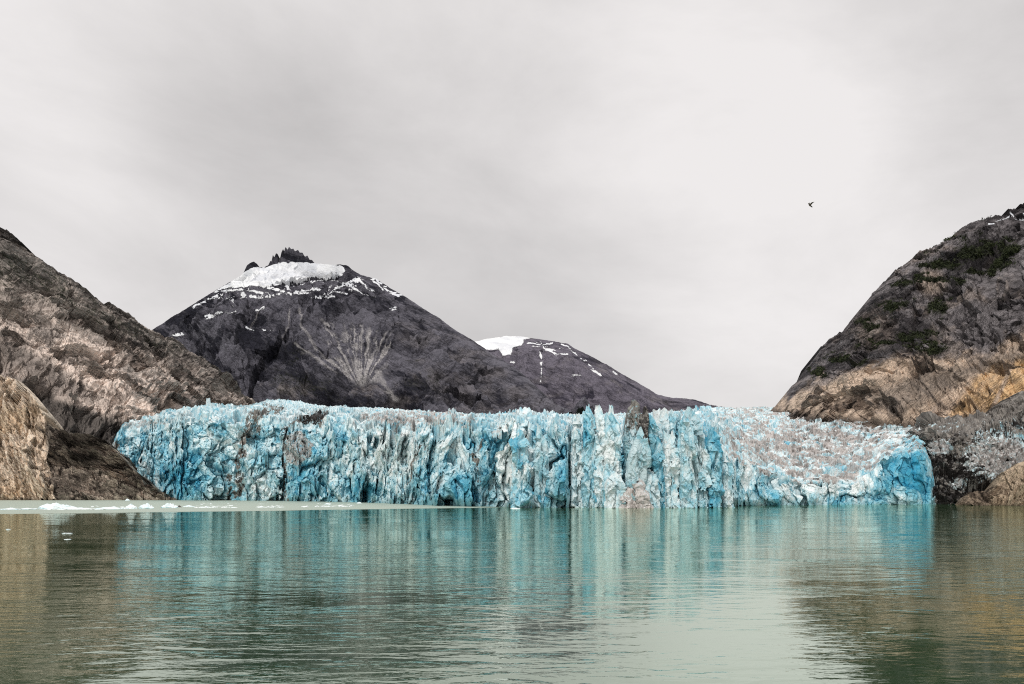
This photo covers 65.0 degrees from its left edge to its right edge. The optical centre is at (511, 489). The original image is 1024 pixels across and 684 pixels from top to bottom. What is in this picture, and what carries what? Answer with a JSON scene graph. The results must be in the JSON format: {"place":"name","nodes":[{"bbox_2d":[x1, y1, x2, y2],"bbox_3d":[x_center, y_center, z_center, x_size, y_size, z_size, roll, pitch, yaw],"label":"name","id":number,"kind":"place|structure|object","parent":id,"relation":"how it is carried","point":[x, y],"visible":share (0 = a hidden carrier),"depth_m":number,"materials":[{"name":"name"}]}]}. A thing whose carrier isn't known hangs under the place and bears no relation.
{"place":"outdoors","nodes":[
{"label":"outdoors","id":0,"kind":"place"},
{"bbox_2d":[0,227,255,443],"bbox_3d":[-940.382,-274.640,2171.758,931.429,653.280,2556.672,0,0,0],"label":"mountain slope","id":1,"kind":"structure","parent":0,"point":[76,357],"depth_m":1392.23,"materials":[{"name":"stone"}]},
{"bbox_2d":[153,247,597,414],"bbox_3d":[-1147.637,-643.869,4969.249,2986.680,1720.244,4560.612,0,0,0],"label":"mountain","id":2,"kind":"structure","parent":0,"point":[291,324],"depth_m":3692.32,"materials":[{"name":"grey stone"}]},
{"bbox_2d":[0,500,1023,683],"bbox_3d":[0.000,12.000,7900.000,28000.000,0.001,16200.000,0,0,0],"label":"water","id":3,"kind":"structure","parent":0,"point":[252,592],"depth_m":91.86,"materials":[{"name":"teal liquid"}]},
{"bbox_2d":[0,508,21,509],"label":"iceberg","id":4,"kind":"object","parent":3,"relation":"on","point":[10,509],"visible":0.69,"depth_m":477.23,"materials":[{"name":"white ice"}]},
{"bbox_2d":[0,375,63,499],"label":"golden rock outcrop","id":5,"kind":"object","parent":3,"relation":"on","point":[23,457],"visible":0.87,"depth_m":954.52,"materials":[{"name":"brown stone"}]},
{"bbox_2d":[39,503,73,508],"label":"iceberg","id":6,"kind":"object","parent":3,"relation":"on","point":[55,506],"visible":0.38,"depth_m":507.31,"materials":[{"name":"white ice"}]},
{"bbox_2d":[63,506,83,508],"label":"iceberg","id":7,"kind":"object","parent":3,"relation":"on","point":[72,507],"visible":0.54,"depth_m":491.67,"materials":[{"name":"white ice"}]},
{"bbox_2d":[30,422,177,499],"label":"banded rock outcrop","id":8,"kind":"object","parent":3,"relation":"on","point":[84,466],"visible":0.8,"depth_m":935.71,"materials":[{"name":"brown stone"}]},
{"bbox_2d":[96,506,123,508],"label":"iceberg","id":9,"kind":"object","parent":3,"relation":"on","point":[113,507],"visible":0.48,"depth_m":491.01,"materials":[{"name":"white ice"}]},
{"bbox_2d":[125,504,136,508],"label":"iceberg","id":10,"kind":"object","parent":3,"relation":"on","point":[131,506],"visible":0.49,"depth_m":506.52,"materials":[{"name":"white ice"}]},
{"bbox_2d":[139,503,153,507],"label":"iceberg","id":11,"kind":"object","parent":3,"relation":"on","point":[146,505],"visible":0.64,"depth_m":510.28,"materials":[{"name":"white ice"}]},
{"bbox_2d":[161,503,177,507],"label":"iceberg","id":12,"kind":"object","parent":3,"relation":"on","point":[168,505],"visible":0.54,"depth_m":526.47,"materials":[{"name":"white ice"}]},
{"bbox_2d":[42,502,519,509],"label":"brash ice","id":13,"kind":"structure","parent":3,"relation":"on","point":[341,505],"depth_m":532.45,"materials":[{"name":"white ice"}]},
{"bbox_2d":[112,398,935,507],"bbox_3d":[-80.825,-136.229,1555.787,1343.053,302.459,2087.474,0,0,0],"label":"glacier","id":14,"kind":"object","parent":3,"relation":"on","point":[520,457],"visible":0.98,"depth_m":666.99,"materials":[{"name":"blue ice"}]},
{"bbox_2d":[906,391,1023,504],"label":"dirty ice moraine","id":15,"kind":"structure","parent":3,"relation":"on","point":[978,450],"depth_m":697.15,"materials":[{"name":"grey ice"}]},
{"bbox_2d":[955,461,1023,505],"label":"shore rock outcrop","id":16,"kind":"object","parent":3,"relation":"on","point":[1005,488],"visible":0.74,"depth_m":608.73,"materials":[{"name":"brown stone"}]},
{"bbox_2d":[0,0,1023,407],"label":"sky","id":17,"kind":"structure","parent":0,"point":[630,185],"materials":[{"name":"grey"}]},
{"bbox_2d":[476,336,721,413],"bbox_3d":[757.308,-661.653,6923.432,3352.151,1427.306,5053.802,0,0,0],"label":"distant mountain","id":18,"kind":"structure","parent":0,"point":[566,375],"depth_m":5930.02,"materials":[{"name":"grey stone"}]},
{"bbox_2d":[770,203,1023,428],"bbox_3d":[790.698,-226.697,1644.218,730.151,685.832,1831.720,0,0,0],"label":"rock cliff","id":19,"kind":"structure","parent":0,"point":[897,384],"depth_m":1113.34,"materials":[{"name":"brown stone"}]},
{"bbox_2d":[806,215,1023,377],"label":"shrubs","id":20,"kind":"object","parent":19,"relation":"on","point":[1008,251],"visible":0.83,"depth_m":1227.42,"materials":[{"name":"green plant"}]},
{"bbox_2d":[913,237,1023,421],"bbox_3d":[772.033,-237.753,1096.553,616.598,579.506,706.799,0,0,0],"label":"rock shoulder","id":21,"kind":"object","parent":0,"point":[990,287],"visible":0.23,"depth_m":1068.44}
]}

